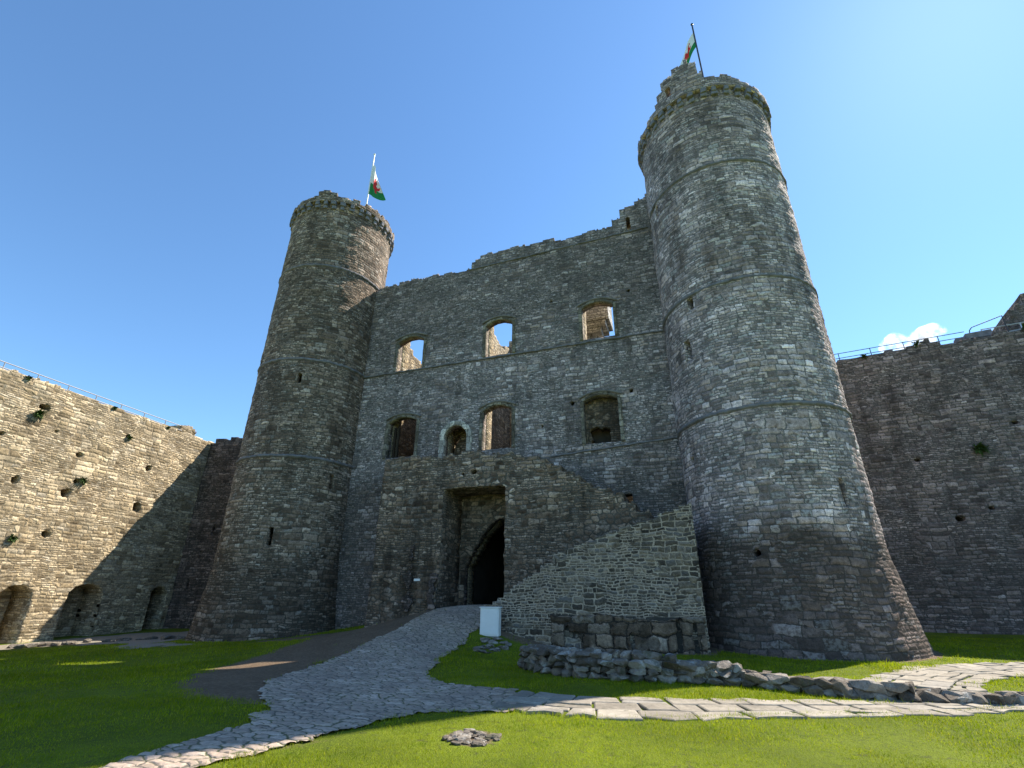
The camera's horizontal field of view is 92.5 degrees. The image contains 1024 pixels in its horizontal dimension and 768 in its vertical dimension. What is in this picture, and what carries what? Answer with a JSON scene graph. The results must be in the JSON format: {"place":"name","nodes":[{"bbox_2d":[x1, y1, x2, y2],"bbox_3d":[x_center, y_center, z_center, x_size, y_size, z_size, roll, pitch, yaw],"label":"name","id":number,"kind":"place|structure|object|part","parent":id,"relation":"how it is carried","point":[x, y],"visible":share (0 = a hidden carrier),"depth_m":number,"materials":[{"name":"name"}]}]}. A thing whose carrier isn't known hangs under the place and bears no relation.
{"place":"outdoors","nodes":[
{"label":"outdoors","id":0,"kind":"place"},
{"bbox_2d":[0,631,191,649],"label":"gravel path","id":1,"kind":"structure","parent":0,"point":[132,643],"depth_m":23.84,"materials":[{"name":"grey gravel"}]},
{"bbox_2d":[7,644,21,648],"bbox_3d":[-22.048,11.659,21.744,0.450,0.240,0.501,0,-23,2],"label":"fallen stone","id":2,"kind":"object","parent":1,"relation":"on","point":[11,646],"visible":0.38,"depth_m":21.62,"materials":[{"name":"grey stone"}]},
{"bbox_2d":[13,644,27,648],"bbox_3d":[-21.472,11.485,21.423,0.454,0.209,0.501,9,-25,-19],"label":"fallen stone","id":3,"kind":"object","parent":1,"relation":"on","point":[20,646],"visible":0.84,"depth_m":21.30,"materials":[{"name":"grey stone"}]},
{"bbox_2d":[25,643,37,647],"bbox_3d":[-21.334,11.592,21.637,0.350,0.251,0.532,-14,-27,31],"label":"fallen stone","id":4,"kind":"object","parent":1,"relation":"on","point":[31,645],"visible":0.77,"depth_m":21.62,"materials":[{"name":"grey stone"}]},
{"bbox_2d":[50,642,59,645],"bbox_3d":[-20.634,11.814,22.204,0.540,0.179,0.317,-12,-26,27],"label":"fallen stone","id":5,"kind":"object","parent":1,"relation":"on","point":[55,644],"visible":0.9,"depth_m":22.11,"materials":[{"name":"grey stone"}]},
{"bbox_2d":[63,641,73,644],"bbox_3d":[-20.410,11.954,22.556,0.437,0.210,0.393,-13,-27,29],"label":"fallen stone","id":6,"kind":"object","parent":1,"relation":"on","point":[69,643],"visible":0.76,"depth_m":22.45,"materials":[{"name":"grey stone"}]},
{"bbox_2d":[82,639,91,642],"bbox_3d":[-20.403,12.363,23.510,0.558,0.247,0.298,-4,-24,11],"label":"fallen stone","id":7,"kind":"object","parent":1,"relation":"on","point":[87,640],"visible":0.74,"depth_m":23.43,"materials":[{"name":"grey stone"}]},
{"bbox_2d":[145,636,157,639],"bbox_3d":[-17.642,12.461,23.983,0.290,0.240,0.541,-11,-26,24],"label":"fallen stone","id":8,"kind":"object","parent":1,"relation":"on","point":[151,637],"visible":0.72,"depth_m":23.90,"materials":[{"name":"grey stone"}]},
{"bbox_2d":[160,634,170,639],"bbox_3d":[-16.485,12.082,23.280,0.723,0.320,0.387,-13,-27,29],"label":"fallen stone","id":9,"kind":"object","parent":1,"relation":"on","point":[166,637],"visible":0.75,"depth_m":23.20,"materials":[{"name":"grey stone"}]},
{"bbox_2d":[100,604,518,767],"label":"cobbled path","id":10,"kind":"structure","parent":0,"point":[378,677],"depth_m":8.28,"materials":[{"name":"grey stone"}]},
{"bbox_2d":[0,610,1023,767],"bbox_3d":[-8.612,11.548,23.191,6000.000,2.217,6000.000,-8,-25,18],"label":"ground","id":11,"kind":"structure","parent":0,"point":[245,678],"depth_m":6.40,"materials":[{"name":"green plant"}]},
{"bbox_2d":[0,368,213,643],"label":"curtain wall","id":12,"kind":"structure","parent":11,"relation":"on","point":[99,552],"depth_m":27.71,"materials":[{"name":"stone"}]},
{"bbox_2d":[7,534,19,542],"bbox_3d":[-24.605,7.655,24.221,0.290,0.465,0.534,-5,-24,14],"label":"wall plant","id":13,"kind":"object","parent":12,"relation":"attached to","point":[12,538],"depth_m":24.19,"materials":[{"name":"green plant"}]},
{"bbox_2d":[34,409,49,418],"bbox_3d":[-24.756,1.582,25.811,0.370,0.592,0.752,-5,-24,14],"label":"wall plant","id":14,"kind":"object","parent":12,"relation":"attached to","point":[40,412],"depth_m":25.78,"materials":[{"name":"green plant"}]},
{"bbox_2d":[79,477,88,484],"bbox_3d":[-24.004,5.451,27.501,0.306,0.497,0.594,-5,-24,14],"label":"wall plant","id":15,"kind":"object","parent":12,"relation":"attached to","point":[84,480],"depth_m":27.52,"materials":[{"name":"green plant"}]},
{"bbox_2d":[0,360,196,435],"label":"railing","id":16,"kind":"object","parent":12,"relation":"on","point":[90,393],"visible":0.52,"depth_m":29.95,"materials":[{"name":"metal"}]},
{"bbox_2d":[171,425,196,434],"bbox_3d":[-24.286,3.698,35.714,1.449,1.423,2.000,-5,-24,14],"label":"wall stub","id":17,"kind":"object","parent":12,"relation":"on","point":[188,429],"depth_m":35.66,"materials":[{"name":"stone"}]},
{"bbox_2d":[163,437,241,628],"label":"curtain wall","id":18,"kind":"structure","parent":11,"relation":"on","point":[199,551],"depth_m":33.46,"materials":[{"name":"stone"}]},
{"bbox_2d":[185,190,393,641],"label":"round tower","id":19,"kind":"structure","parent":11,"relation":"on","point":[273,573],"depth_m":25.03,"materials":[{"name":"stone"}]},
{"bbox_2d":[366,153,385,203],"bbox_3d":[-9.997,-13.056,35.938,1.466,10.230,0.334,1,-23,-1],"label":"flag","id":20,"kind":"object","parent":19,"relation":"on","point":[375,190],"visible":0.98,"depth_m":36.60,"materials":[{"name":"multicoloured fabric"}]},
{"bbox_2d":[442,728,501,746],"bbox_3d":[-0.471,4.254,5.896,0.678,0.070,0.679,-8,-25,18],"label":"stone footing","id":21,"kind":"object","parent":11,"relation":"on","point":[460,737],"visible":1,"depth_m":5.85,"materials":[{"name":"grey stone"}]},
{"bbox_2d":[480,607,501,637],"bbox_3d":[-0.734,8.257,16.689,0.710,1.220,0.390,-5,-24,13],"label":"utility cabinet","id":22,"kind":"object","parent":11,"relation":"on","point":[490,621],"visible":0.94,"depth_m":16.59,"materials":[{"name":"metal"}]},
{"bbox_3d":[-0.774,8.055,16.588,0.580,0.770,0.020,-5,-24,13],"label":"door","id":23,"kind":"part","parent":22,"relation":"part of","materials":[{"name":"white paint"}]},
{"bbox_2d":[473,637,511,653],"bbox_3d":[-0.608,8.350,15.654,1.073,0.381,1.713,-3,-24,8],"label":"stone heap","id":24,"kind":"object","parent":11,"relation":"on","point":[493,641],"visible":0.94,"depth_m":15.62,"materials":[{"name":"grey stone"}]},
{"bbox_2d":[335,194,686,628],"bbox_3d":[1.672,3.073,29.636,20.527,23.425,16.334,-8,-25,18],"label":"gatehouse","id":25,"kind":"object","parent":11,"relation":"on","point":[488,468],"visible":0.74,"depth_m":23.87,"materials":[{"name":"stone"}]},
{"bbox_2d":[483,503,710,653],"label":"stair wall","id":26,"kind":"structure","parent":11,"relation":"on","point":[638,586],"depth_m":16.18,"materials":[{"name":"stone"}]},
{"bbox_2d":[517,644,1023,705],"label":"wall","id":27,"kind":"structure","parent":11,"relation":"on","point":[613,665],"depth_m":9.76,"materials":[{"name":"grey stone"}]},
{"bbox_2d":[638,59,934,661],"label":"round tower","id":28,"kind":"structure","parent":11,"relation":"on","point":[795,559],"depth_m":17.70,"materials":[{"name":"stone"}]},
{"bbox_2d":[680,23,703,76],"bbox_3d":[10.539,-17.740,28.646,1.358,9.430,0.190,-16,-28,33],"label":"flag","id":29,"kind":"object","parent":28,"relation":"attached to","point":[691,46],"visible":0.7,"depth_m":29.53,"materials":[{"name":"fabric"}]},
{"bbox_2d":[836,328,1023,634],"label":"curtain wall","id":30,"kind":"structure","parent":11,"relation":"on","point":[947,499],"depth_m":24.59,"materials":[{"name":"stone"}]},
{"bbox_2d":[834,332,961,359],"bbox_3d":[21.089,-1.624,29.072,9.202,1.052,0.044,-11,-26,26],"label":"railing","id":31,"kind":"object","parent":30,"relation":"on","point":[895,343],"visible":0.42,"depth_m":28.62,"materials":[{"name":"metal"}]},
{"bbox_2d":[911,340,922,347],"bbox_3d":[22.362,-2.213,27.045,0.582,0.494,0.275,-11,-26,26],"label":"wall plant","id":32,"kind":"object","parent":30,"relation":"attached to","point":[916,342],"depth_m":27.07,"materials":[{"name":"green plant"}]},
{"bbox_2d":[953,329,991,342],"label":"parapet block","id":33,"kind":"structure","parent":30,"relation":"on","point":[982,333],"depth_m":26.43,"materials":[{"name":"stone"}]},
{"bbox_2d":[970,442,990,456],"bbox_3d":[23.143,3.210,24.141,0.948,0.839,0.419,-11,-26,26],"label":"wall plant","id":34,"kind":"object","parent":30,"relation":"attached to","point":[980,447],"depth_m":24.18,"materials":[{"name":"green plant"}]},
{"bbox_2d":[969,315,1008,332],"bbox_3d":[25.868,-2.933,26.623,1.623,1.504,0.073,-10,-25,22],"label":"handrail","id":35,"kind":"object","parent":30,"relation":"on","point":[989,320],"visible":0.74,"depth_m":26.68,"materials":[{"name":"metal"}]},
{"bbox_2d":[980,322,1023,331],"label":"railing","id":36,"kind":"object","parent":30,"relation":"on","point":[1004,325],"visible":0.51,"depth_m":26.41,"materials":[{"name":"metal"}]},
{"bbox_2d":[992,293,1023,331],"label":"ruined turret","id":37,"kind":"object","parent":30,"relation":"on","point":[1014,313],"visible":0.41,"depth_m":26.71,"materials":[{"name":"stone"}]},
{"bbox_2d":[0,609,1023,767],"bbox_3d":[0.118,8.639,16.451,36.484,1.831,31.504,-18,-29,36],"label":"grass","id":38,"kind":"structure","parent":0,"point":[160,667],"depth_m":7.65,"materials":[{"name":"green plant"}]},
{"bbox_2d":[0,0,1023,442],"label":"sky","id":39,"kind":"structure","parent":0,"point":[158,158],"materials":[{"name":"blue"}]},
{"bbox_2d":[492,662,1023,720],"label":"flagstone path","id":40,"kind":"structure","parent":0,"point":[946,676],"depth_m":7.76,"materials":[{"name":"stone"}]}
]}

